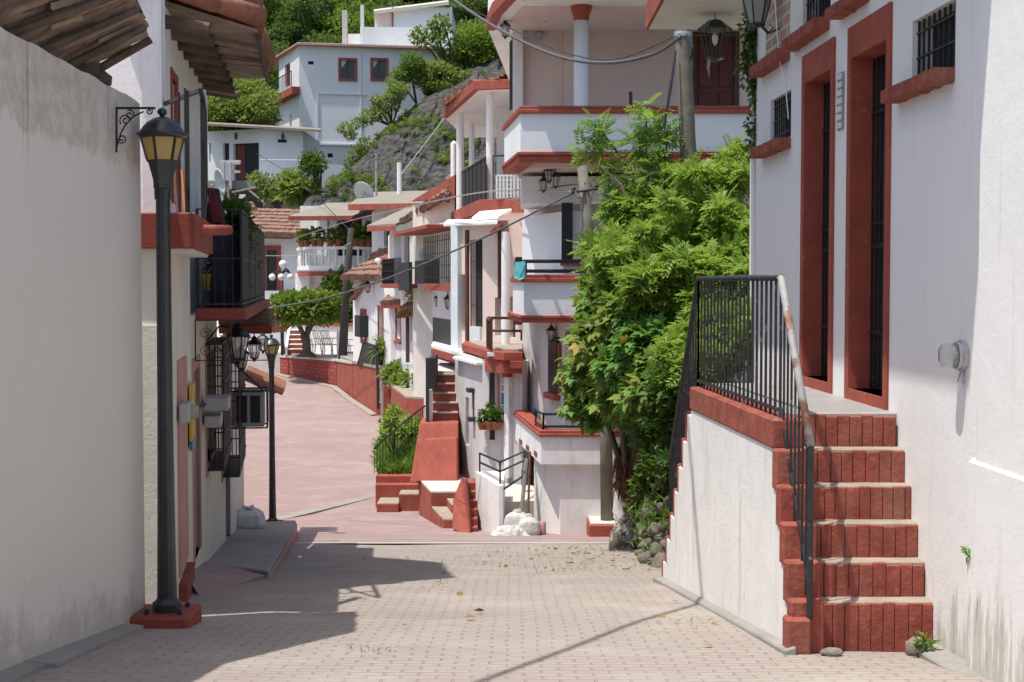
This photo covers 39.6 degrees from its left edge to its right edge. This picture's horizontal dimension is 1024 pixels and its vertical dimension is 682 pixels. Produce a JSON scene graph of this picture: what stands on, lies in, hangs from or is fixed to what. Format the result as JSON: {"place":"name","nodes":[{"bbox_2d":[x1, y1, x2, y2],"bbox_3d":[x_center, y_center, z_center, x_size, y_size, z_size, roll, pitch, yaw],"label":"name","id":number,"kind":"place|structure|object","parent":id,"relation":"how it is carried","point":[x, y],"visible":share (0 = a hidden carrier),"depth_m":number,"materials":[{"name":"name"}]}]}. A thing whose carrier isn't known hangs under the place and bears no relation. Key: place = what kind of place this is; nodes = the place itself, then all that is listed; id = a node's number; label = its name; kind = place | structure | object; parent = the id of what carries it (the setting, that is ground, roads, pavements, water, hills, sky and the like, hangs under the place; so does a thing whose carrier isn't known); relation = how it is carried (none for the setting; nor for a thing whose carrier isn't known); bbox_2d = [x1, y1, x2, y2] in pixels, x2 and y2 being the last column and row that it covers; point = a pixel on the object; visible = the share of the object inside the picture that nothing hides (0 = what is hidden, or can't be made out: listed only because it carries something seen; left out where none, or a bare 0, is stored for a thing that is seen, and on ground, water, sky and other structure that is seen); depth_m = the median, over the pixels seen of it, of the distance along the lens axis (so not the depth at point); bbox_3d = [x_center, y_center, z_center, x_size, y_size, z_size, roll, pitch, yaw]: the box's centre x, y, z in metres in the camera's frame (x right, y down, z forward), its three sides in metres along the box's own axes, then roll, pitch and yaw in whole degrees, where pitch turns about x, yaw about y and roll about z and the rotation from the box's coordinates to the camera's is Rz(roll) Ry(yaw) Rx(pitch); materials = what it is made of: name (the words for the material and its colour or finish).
{"place":"outdoors","nodes":[
{"label":"outdoors","id":0,"kind":"place"},
{"bbox_2d":[208,520,295,578],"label":"raised pavement","id":1,"kind":"structure","parent":0,"point":[260,551],"depth_m":15.53,"materials":[{"name":"grey concrete"}]},
{"bbox_2d":[237,505,265,528],"bbox_3d":[-3.784,2.520,20.425,0.497,0.344,0.403,0,2,0],"label":"sack","id":2,"kind":"object","parent":1,"relation":"on","point":[251,517],"visible":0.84,"depth_m":20.26,"materials":[{"name":"white plastic"}]},
{"bbox_2d":[244,346,336,372],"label":"plaza","id":3,"kind":"structure","parent":0,"point":[261,365],"depth_m":68.66,"materials":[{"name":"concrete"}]},
{"bbox_2d":[221,200,310,345],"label":"tiled roof house","id":4,"kind":"structure","parent":3,"relation":"on","point":[279,228],"depth_m":75.31,"materials":[{"name":"white paint"}]},
{"bbox_2d":[285,326,301,354],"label":"plaza steps","id":5,"kind":"structure","parent":3,"relation":"on","point":[293,343],"depth_m":68.42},
{"bbox_2d":[269,285,351,356],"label":"clipped tree","id":6,"kind":"object","parent":3,"relation":"on","point":[319,312],"visible":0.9,"depth_m":63.66,"materials":[{"name":"green plant"}]},
{"bbox_2d":[302,319,352,351],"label":"plaza wall","id":7,"kind":"structure","parent":3,"relation":"on","point":[333,329],"depth_m":68.66,"materials":[{"name":"white paint"}]},
{"bbox_2d":[288,203,380,328],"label":"house","id":8,"kind":"structure","parent":3,"relation":"on","point":[312,270],"depth_m":72.50,"materials":[{"name":"white paint"}]},
{"bbox_2d":[317,264,354,322],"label":"dark shrub","id":9,"kind":"object","parent":3,"relation":"on","point":[332,282],"visible":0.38,"depth_m":69.65,"materials":[{"name":"green plant"}]},
{"bbox_2d":[348,191,426,275],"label":"side wing house","id":10,"kind":"structure","parent":3,"relation":"on","point":[387,201],"depth_m":66.44,"materials":[{"name":"white paint"}]},
{"bbox_2d":[268,0,456,544],"bbox_3d":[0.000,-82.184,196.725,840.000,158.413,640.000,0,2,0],"label":"terrain","id":11,"kind":"structure","parent":0,"point":[331,10],"depth_m":173.65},
{"bbox_2d":[207,78,284,130],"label":"leafy hill tree","id":12,"kind":"object","parent":11,"relation":"on","point":[254,105],"visible":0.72,"depth_m":98.89,"materials":[{"name":"green plant"}]},
{"bbox_2d":[244,165,304,204],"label":"hill shrub","id":13,"kind":"object","parent":11,"relation":"on","point":[268,191],"visible":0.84,"depth_m":83.65,"materials":[{"name":"green plant"}]},
{"bbox_2d":[281,204,301,208],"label":"hill terrace","id":14,"kind":"structure","parent":11,"relation":"on","point":[283,206],"depth_m":86.53,"materials":[{"name":"soil"}]},
{"bbox_2d":[223,182,283,208],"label":"shanty","id":15,"kind":"structure","parent":14,"relation":"on","point":[249,192],"depth_m":88.19,"materials":[{"name":"concrete"}]},
{"bbox_2d":[208,122,320,199],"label":"hill house","id":16,"kind":"structure","parent":14,"relation":"on","point":[234,158],"depth_m":91.51,"materials":[{"name":"white paint"}]},
{"bbox_2d":[266,0,336,52],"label":"hillside tree","id":17,"kind":"object","parent":11,"relation":"on","point":[291,29],"visible":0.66,"depth_m":151.88,"materials":[{"name":"green plant"}]},
{"bbox_2d":[263,42,444,189],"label":"hill house","id":18,"kind":"structure","parent":11,"relation":"on","point":[326,88],"depth_m":104.02,"materials":[{"name":"white paint"}]},
{"bbox_2d":[360,0,456,64],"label":"rooftop house","id":19,"kind":"structure","parent":18,"relation":"on","point":[393,25],"depth_m":107.99,"materials":[{"name":"white paint"}]},
{"bbox_2d":[325,0,388,35],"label":"hillside tree","id":20,"kind":"object","parent":11,"relation":"on","point":[369,14],"visible":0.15,"depth_m":143.37,"materials":[{"name":"green plant"}]},
{"bbox_2d":[337,351,388,416],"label":"house terrace","id":21,"kind":"structure","parent":11,"relation":"on","point":[349,357],"depth_m":52.19,"materials":[{"name":"grey concrete"}]},
{"bbox_2d":[338,228,353,358],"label":"utility pole","id":22,"kind":"object","parent":21,"relation":"on","point":[343,337],"visible":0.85,"depth_m":61.90,"materials":[{"name":"grey wood"}]},
{"bbox_2d":[340,257,388,363],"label":"gable house","id":23,"kind":"structure","parent":11,"relation":"on","point":[370,316],"depth_m":55.35,"materials":[{"name":"white paint"}]},
{"bbox_2d":[367,429,418,507],"bbox_3d":[-2.583,2.879,32.768,1.593,1.935,6.919,0,2,-4],"label":"grass bed","id":24,"kind":"object","parent":11,"relation":"on","point":[393,477],"visible":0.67,"depth_m":29.94,"materials":[{"name":"plant"}]},
{"bbox_2d":[372,402,421,452],"bbox_3d":[-2.544,1.968,32.161,0.676,1.300,3.248,0,2,10],"label":"garden shrub","id":25,"kind":"object","parent":24,"relation":"on","point":[394,423],"visible":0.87,"depth_m":31.53,"materials":[{"name":"green plant"}]},
{"bbox_2d":[367,207,454,417],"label":"house","id":26,"kind":"structure","parent":11,"relation":"on","point":[434,276],"depth_m":42.68,"materials":[{"name":"white paint"}]},
{"bbox_2d":[432,0,487,30],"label":"hillside tree","id":27,"kind":"object","parent":11,"relation":"on","point":[455,8],"visible":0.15,"depth_m":154.49,"materials":[{"name":"green plant"}]},
{"bbox_2d":[431,209,533,485],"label":"canopy house","id":28,"kind":"structure","parent":11,"relation":"on","point":[484,351],"depth_m":28.74,"materials":[{"name":"paint"}]},
{"bbox_2d":[426,354,457,421],"bbox_3d":[-1.413,1.090,31.123,0.653,1.700,4.900,0,2,0],"label":"stair flight","id":29,"kind":"object","parent":28,"relation":"attached to","point":[440,389],"visible":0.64,"depth_m":29.29,"materials":[{"name":"concrete"}]},
{"bbox_2d":[441,72,523,220],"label":"columned house","id":30,"kind":"structure","parent":11,"relation":"on","point":[475,108],"depth_m":35.01,"materials":[{"name":"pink paint"}]},
{"bbox_2d":[485,0,749,533],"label":"house","id":31,"kind":"structure","parent":11,"relation":"on","point":[550,97],"depth_m":24.43,"materials":[{"name":"white paint"}]},
{"bbox_2d":[645,0,981,659],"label":"white house","id":32,"kind":"structure","parent":11,"relation":"on","point":[867,234],"depth_m":8.36,"materials":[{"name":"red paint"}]},
{"bbox_2d":[697,14,732,76],"bbox_3d":[1.855,-2.792,12.994,0.330,0.750,0.286,0,2,0],"label":"hanging lantern","id":33,"kind":"object","parent":32,"relation":"hanging from","point":[715,26],"visible":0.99,"depth_m":12.97,"materials":[{"name":"black metal"}]},
{"bbox_2d":[750,28,756,378],"bbox_3d":[2.065,-0.966,12.120,0.083,4.280,0.052,0,2,0],"label":"downpipe","id":34,"kind":"object","parent":32,"relation":"attached to","point":[753,199],"visible":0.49,"depth_m":12.09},
{"bbox_2d":[732,7,757,160],"bbox_3d":[1.999,-2.315,12.021,0.282,1.604,0.268,0,2,0],"label":"climbing vine","id":35,"kind":"object","parent":34,"relation":"hanging from","point":[750,39],"visible":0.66,"depth_m":12.01,"materials":[{"name":"green plant"}]},
{"bbox_2d":[761,24,779,33],"bbox_3d":[2.014,-2.436,11.108,0.174,0.083,0.014,0,2,0],"label":"lantern bracket","id":36,"kind":"object","parent":32,"relation":"attached to","point":[766,30],"visible":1,"depth_m":11.10,"materials":[{"name":"black metal"}]},
{"bbox_2d":[742,0,771,27],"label":"hanging lantern","id":37,"kind":"object","parent":36,"relation":"hanging from","point":[756,11],"visible":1,"depth_m":11.05,"materials":[{"name":"black metal"}]},
{"bbox_2d":[750,92,790,158],"bbox_3d":[2.116,-1.700,11.248,0.273,0.448,0.975,0,2,-2],"label":"window","id":38,"kind":"structure","parent":32,"relation":"in","point":[778,144],"depth_m":11.15,"materials":[{"name":"black paint"}]},
{"bbox_2d":[781,0,830,51],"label":"window","id":39,"kind":"structure","parent":32,"relation":"in","point":[814,27],"depth_m":10.05,"materials":[{"name":"red paint"}]},
{"bbox_2d":[799,37,835,393],"bbox_3d":[2.218,-0.836,9.984,0.179,2.432,0.864,0,2,-2],"label":"door","id":40,"kind":"structure","parent":32,"relation":"in","point":[818,81],"depth_m":10.30,"materials":[{"name":"red wood"}]},
{"bbox_2d":[836,71,843,130],"bbox_3d":[2.160,-1.579,9.367,0.017,0.370,0.134,0,2,-2],"label":"tile plaque","id":41,"kind":"object","parent":32,"relation":"attached to","point":[840,104],"visible":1,"depth_m":9.34,"materials":[{"name":"tile"}]},
{"bbox_2d":[825,0,868,19],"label":"window","id":42,"kind":"structure","parent":32,"relation":"in","point":[839,10],"depth_m":9.04,"materials":[{"name":"paint"}]},
{"bbox_2d":[844,2,892,409],"bbox_3d":[2.269,-0.781,8.770,0.179,2.425,0.890,0,2,-2],"label":"door","id":43,"kind":"structure","parent":32,"relation":"in","point":[870,40],"depth_m":9.09,"materials":[{"name":"red wood"}]},
{"bbox_2d":[880,1,955,103],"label":"window","id":44,"kind":"structure","parent":32,"relation":"in","point":[942,72],"depth_m":7.63,"materials":[{"name":"black paint"}]},
{"bbox_2d":[938,340,969,382],"bbox_3d":[2.217,0.105,7.131,0.136,0.218,0.155,0,2,0],"label":"electric meter","id":45,"kind":"object","parent":32,"relation":"attached to","point":[955,355],"visible":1,"depth_m":7.08,"materials":[{"name":"metal"}]},
{"bbox_2d":[303,52,504,205],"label":"rock slope","id":46,"kind":"structure","parent":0,"point":[405,150],"depth_m":88.13,"materials":[{"name":"stone"}]},
{"bbox_2d":[271,170,325,208],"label":"banana clump","id":47,"kind":"object","parent":46,"relation":"on","point":[295,192],"visible":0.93,"depth_m":82.39,"materials":[{"name":"green plant"}]},
{"bbox_2d":[297,148,330,187],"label":"hill tree","id":48,"kind":"object","parent":46,"relation":"on","point":[313,163],"visible":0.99,"depth_m":82.54,"materials":[{"name":"green plant"}]},
{"bbox_2d":[341,135,376,170],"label":"hill shrub","id":49,"kind":"object","parent":46,"relation":"on","point":[360,151],"visible":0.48,"depth_m":95.38,"materials":[{"name":"green plant"}]},
{"bbox_2d":[335,80,412,141],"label":"hill shrub","id":50,"kind":"object","parent":46,"relation":"on","point":[396,98],"visible":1,"depth_m":97.38,"materials":[{"name":"green plant"}]},
{"bbox_2d":[384,49,423,103],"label":"hill shrub","id":51,"kind":"object","parent":46,"relation":"on","point":[397,76],"visible":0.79,"depth_m":98.84,"materials":[{"name":"green plant"}]},
{"bbox_2d":[324,51,497,202],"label":"slope weeds","id":52,"kind":"object","parent":46,"relation":"on","point":[393,126],"visible":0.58,"depth_m":88.45,"materials":[{"name":"plant"}]},
{"bbox_2d":[404,56,449,97],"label":"hill shrub","id":53,"kind":"object","parent":46,"relation":"on","point":[424,75],"visible":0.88,"depth_m":99.07,"materials":[{"name":"green plant"}]},
{"bbox_2d":[406,12,454,69],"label":"hill tree","id":54,"kind":"object","parent":46,"relation":"on","point":[437,32],"visible":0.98,"depth_m":101.04,"materials":[{"name":"green plant"}]},
{"bbox_2d":[430,61,486,93],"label":"hill shrub","id":55,"kind":"object","parent":46,"relation":"on","point":[452,73],"visible":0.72,"depth_m":99.01,"materials":[{"name":"green plant"}]},
{"bbox_2d":[437,20,501,71],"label":"hill shrub","id":56,"kind":"object","parent":46,"relation":"on","point":[483,48],"visible":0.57,"depth_m":101.56,"materials":[{"name":"green plant"}]},
{"bbox_2d":[244,373,642,543],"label":"red road","id":57,"kind":"structure","parent":0,"point":[324,435],"depth_m":35.36,"materials":[{"name":"concrete"}]},
{"bbox_2d":[276,495,374,519],"bbox_3d":[-3.803,3.440,29.370,0.320,0.327,4.998,1,3,16],"label":"drain strip","id":58,"kind":"object","parent":57,"relation":"on","point":[310,511],"visible":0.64,"depth_m":28.98,"materials":[{"name":"grey concrete"}]},
{"bbox_2d":[275,373,376,415],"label":"road gutter","id":59,"kind":"object","parent":57,"relation":"on","point":[348,398],"visible":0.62,"depth_m":60.17,"materials":[{"name":"concrete"}]},
{"bbox_2d":[279,355,384,412],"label":"retaining wall","id":60,"kind":"structure","parent":57,"relation":"on","point":[354,380],"depth_m":61.34,"materials":[{"name":"brick"}]},
{"bbox_2d":[377,490,418,511],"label":"terrace steps","id":61,"kind":"structure","parent":57,"relation":"on","point":[406,500],"depth_m":28.76,"materials":[{"name":"concrete"}]},
{"bbox_2d":[376,358,423,433],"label":"red planter","id":62,"kind":"object","parent":57,"relation":"on","point":[396,390],"visible":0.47,"depth_m":45.09,"materials":[{"name":"concrete"}]},
{"bbox_2d":[399,173,455,417],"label":"red gable house","id":63,"kind":"structure","parent":57,"relation":"on","point":[437,212],"depth_m":41.05,"materials":[{"name":"paint"}]},
{"bbox_2d":[410,418,459,482],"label":"battered wall","id":64,"kind":"structure","parent":57,"relation":"on","point":[437,455],"depth_m":28.06,"materials":[{"name":"paint"}]},
{"bbox_2d":[419,478,460,527],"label":"landing block","id":65,"kind":"structure","parent":57,"relation":"on","point":[436,502],"depth_m":26.35,"materials":[{"name":"concrete"}]},
{"bbox_2d":[452,450,533,532],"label":"entry wall","id":66,"kind":"structure","parent":57,"relation":"on","point":[488,501],"depth_m":24.24,"materials":[{"name":"white paint"}]},
{"bbox_2d":[571,165,613,520],"bbox_3d":[1.274,0.081,22.590,0.692,5.716,0.345,-1,3,-22],"label":"utility pole","id":67,"kind":"object","parent":57,"relation":"on","point":[606,482],"visible":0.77,"depth_m":22.60,"materials":[{"name":"grey concrete"}]},
{"bbox_2d":[274,192,572,307],"bbox_3d":[-1.831,-1.472,24.007,6.440,1.923,0.506,2,3,33],"label":"overhead cable","id":68,"kind":"object","parent":67,"relation":"attached to","point":[526,216],"visible":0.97,"depth_m":23.36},
{"bbox_2d":[587,516,614,536],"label":"pole block","id":69,"kind":"structure","parent":57,"relation":"on","point":[597,526],"depth_m":22.35,"materials":[{"name":"concrete"}]},
{"bbox_2d":[19,543,993,681],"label":"paved street","id":70,"kind":"structure","parent":0,"point":[547,624],"depth_m":8.28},
{"bbox_2d":[0,623,142,681],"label":"gutter kerb","id":71,"kind":"structure","parent":70,"relation":"on","point":[55,658],"depth_m":7.28,"materials":[{"name":"grey concrete"}]},
{"bbox_2d":[0,27,144,670],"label":"garden wall","id":72,"kind":"structure","parent":70,"relation":"on","point":[72,555],"depth_m":7.52,"materials":[{"name":"paint"}]},
{"bbox_2d":[0,0,152,69],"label":"old roof","id":73,"kind":"structure","parent":72,"relation":"on","point":[75,33],"depth_m":7.88,"materials":[{"name":"wood"}]},
{"bbox_2d":[75,61,111,85],"bbox_3d":[-2.504,-1.612,8.500,0.177,0.221,0.276,1,3,17],"label":"rubble lump","id":74,"kind":"object","parent":72,"relation":"on","point":[96,70],"visible":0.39,"depth_m":8.43,"materials":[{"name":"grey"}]},
{"bbox_2d":[115,107,155,152],"bbox_3d":[-2.166,-1.215,8.176,0.233,0.261,0.012,0,2,0],"label":"scroll bracket","id":75,"kind":"object","parent":72,"relation":"attached to","point":[117,140],"visible":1,"depth_m":8.17,"materials":[{"name":"black metal"}]},
{"bbox_2d":[130,601,201,628],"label":"lamp plinth","id":76,"kind":"structure","parent":70,"relation":"on","point":[187,614],"depth_m":8.53,"materials":[{"name":"red paint"}]},
{"bbox_2d":[136,108,187,613],"bbox_3d":[-2.103,0.121,8.613,0.304,3.050,0.299,-1,3,-20],"label":"street lamp","id":77,"kind":"object","parent":76,"relation":"on","point":[162,138],"visible":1,"depth_m":8.58,"materials":[{"name":"black metal"}]},
{"bbox_2d":[100,0,275,597],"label":"eaved house","id":78,"kind":"structure","parent":70,"relation":"on","point":[187,61],"depth_m":10.53,"materials":[{"name":"beige paint"}]},
{"bbox_2d":[170,67,178,202],"bbox_3d":[-2.726,-1.581,11.144,0.268,1.045,0.567,0,2,0],"label":"door","id":79,"kind":"structure","parent":78,"relation":"in","point":[173,76],"depth_m":11.15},
{"bbox_2d":[206,188,223,224],"bbox_3d":[-2.220,-0.995,10.569,0.088,0.283,0.126,2,3,34],"label":"hanging cloth","id":80,"kind":"object","parent":78,"relation":"hanging from","point":[214,212],"visible":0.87,"depth_m":10.57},
{"bbox_2d":[142,208,285,603],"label":"terrace house","id":81,"kind":"structure","parent":70,"relation":"on","point":[218,456],"depth_m":12.57,"materials":[{"name":"beige paint"}]},
{"bbox_2d":[191,354,201,564],"bbox_3d":[-2.632,0.963,11.838,0.032,1.662,0.940,0,2,-9],"label":"door","id":82,"kind":"structure","parent":81,"relation":"in","point":[196,365],"depth_m":12.19,"materials":[{"name":"red paint"}]},
{"bbox_2d":[199,394,230,410],"bbox_3d":[-2.615,0.554,12.535,0.236,0.113,0.673,0,2,-9],"label":"electric meter","id":83,"kind":"object","parent":81,"relation":"attached to","point":[221,402],"visible":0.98,"depth_m":12.46,"materials":[{"name":"grey metal"}]},
{"bbox_2d":[205,337,231,477],"bbox_3d":[-2.869,0.608,13.895,0.197,1.238,1.633,0,2,-9],"label":"window","id":84,"kind":"structure","parent":81,"relation":"in","point":[218,460],"depth_m":13.51,"materials":[{"name":"pink paint"}]},
{"bbox_2d":[207,325,233,340],"bbox_3d":[-2.732,-0.076,13.409,0.304,0.154,0.016,0,2,0],"label":"lantern bracket","id":85,"kind":"object","parent":81,"relation":"attached to","point":[209,337],"visible":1,"depth_m":13.40,"materials":[{"name":"black metal"}]},
{"bbox_2d":[226,321,250,363],"bbox_3d":[-2.583,-0.040,13.410,0.236,0.520,0.204,0,2,0],"label":"lantern","id":86,"kind":"object","parent":85,"relation":"hanging from","point":[237,331],"depth_m":13.38,"materials":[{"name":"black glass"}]},
{"bbox_2d":[210,234,239,306],"bbox_3d":[-2.462,-0.616,12.272,0.300,0.640,0.300,0,2,0],"label":"covered bin","id":87,"kind":"object","parent":81,"relation":"on","point":[228,266],"visible":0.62,"depth_m":12.16,"materials":[{"name":"fabric"}]},
{"bbox_2d":[220,353,245,482],"bbox_3d":[-3.323,0.871,16.969,0.237,1.352,2.128,0,2,-9],"label":"window","id":88,"kind":"structure","parent":81,"relation":"in","point":[234,465],"depth_m":16.46,"materials":[{"name":"pink paint"}]},
{"bbox_2d":[203,191,263,287],"bbox_3d":[-2.630,-0.878,13.320,0.552,1.077,0.931,0,2,0],"label":"potted plant","id":89,"kind":"object","parent":81,"relation":"on","point":[240,203],"visible":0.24,"depth_m":13.32,"materials":[{"name":"green plant"}]},
{"bbox_2d":[219,349,268,428],"bbox_3d":[-3.068,0.545,16.329,0.510,0.995,1.746,0,2,-9],"label":"ac unit","id":90,"kind":"object","parent":81,"relation":"attached to","point":[253,407],"visible":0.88,"depth_m":16.67,"materials":[{"name":"grey metal"}]},
{"bbox_2d":[193,561,264,595],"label":"pink ramp","id":91,"kind":"structure","parent":70,"relation":"on","point":[210,576],"depth_m":11.29,"materials":[{"name":"concrete"}]},
{"bbox_2d":[303,544,716,645],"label":"fallen leaves","id":92,"kind":"object","parent":70,"relation":"on","point":[552,550],"visible":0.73,"depth_m":14.71,"materials":[{"name":"brown plant"}]},
{"bbox_2d":[565,91,750,549],"bbox_3d":[1.915,-0.038,16.502,2.566,5.894,4.634,0,2,0],"label":"leafy tree","id":93,"kind":"object","parent":70,"relation":"on","point":[656,245],"visible":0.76,"depth_m":16.53,"materials":[{"name":"green plant"}]},
{"bbox_2d":[552,268,678,471],"bbox_3d":[1.341,0.519,16.619,1.245,2.910,3.277,-1,2,-15],"label":"broadleaf creeper","id":94,"kind":"object","parent":93,"relation":"hanging from","point":[608,357],"visible":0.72,"depth_m":16.50,"materials":[{"name":"green plant"}]},
{"bbox_2d":[608,442,646,503],"bbox_3d":[1.518,1.617,18.116,0.626,1.097,0.630,0,2,0],"label":"dead creeper","id":95,"kind":"object","parent":93,"relation":"hanging from","point":[621,485],"visible":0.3,"depth_m":18.03,"materials":[{"name":"plant"}]},
{"bbox_2d":[663,29,697,221],"bbox_3d":[2.217,-1.014,17.426,0.786,7.128,0.338,0,2,0],"label":"utility pole","id":96,"kind":"object","parent":70,"relation":"on","point":[683,55],"visible":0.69,"depth_m":17.31,"materials":[{"name":"grey wood"}]},
{"bbox_2d":[452,0,681,64],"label":"overhead cable","id":97,"kind":"object","parent":96,"relation":"attached to","point":[670,44],"visible":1,"depth_m":19.40,"materials":[{"name":"rubber"}]},
{"bbox_2d":[653,575,795,654],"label":"stair kerb","id":98,"kind":"structure","parent":70,"relation":"on","point":[771,640],"depth_m":8.78,"materials":[{"name":"grey concrete"}]},
{"bbox_2d":[662,274,932,654],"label":"staircase","id":99,"kind":"structure","parent":70,"relation":"on","point":[791,523],"depth_m":8.07,"materials":[{"name":"white paint"}]},
{"bbox_2d":[917,644,986,678],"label":"wall kerb","id":100,"kind":"structure","parent":70,"relation":"on","point":[944,658],"depth_m":7.15,"materials":[{"name":"grey concrete"}]},
{"bbox_2d":[966,0,1023,681],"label":"white wall","id":101,"kind":"structure","parent":70,"relation":"on","point":[995,615],"depth_m":6.57,"materials":[{"name":"paint"}]},
{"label":"earth bank","id":102,"kind":"structure","parent":0,"visible":0},
{"bbox_2d":[620,490,668,564],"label":"bank grass","id":103,"kind":"structure","parent":102,"relation":"on","point":[646,512],"depth_m":14.38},
{"bbox_2d":[622,347,730,544],"bbox_3d":[1.790,1.160,15.488,1.079,2.242,2.726,0,2,0],"label":"shady shrub","id":104,"kind":"object","parent":102,"relation":"on","point":[654,474],"visible":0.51,"depth_m":15.21,"materials":[{"name":"green plant"}]},
{"bbox_3d":[-3.889,2.989,22.996,0.435,0.140,0.400,0,2,0],"label":"lamp plinth","id":105,"kind":"object","parent":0,"visible":0},
{"bbox_2d":[262,334,280,520],"bbox_3d":[-3.870,1.415,22.930,0.304,3.050,0.299,-1,3,-20],"label":"street lamp","id":106,"kind":"object","parent":105,"relation":"on","point":[271,351],"visible":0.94,"depth_m":22.89,"materials":[{"name":"black metal"}]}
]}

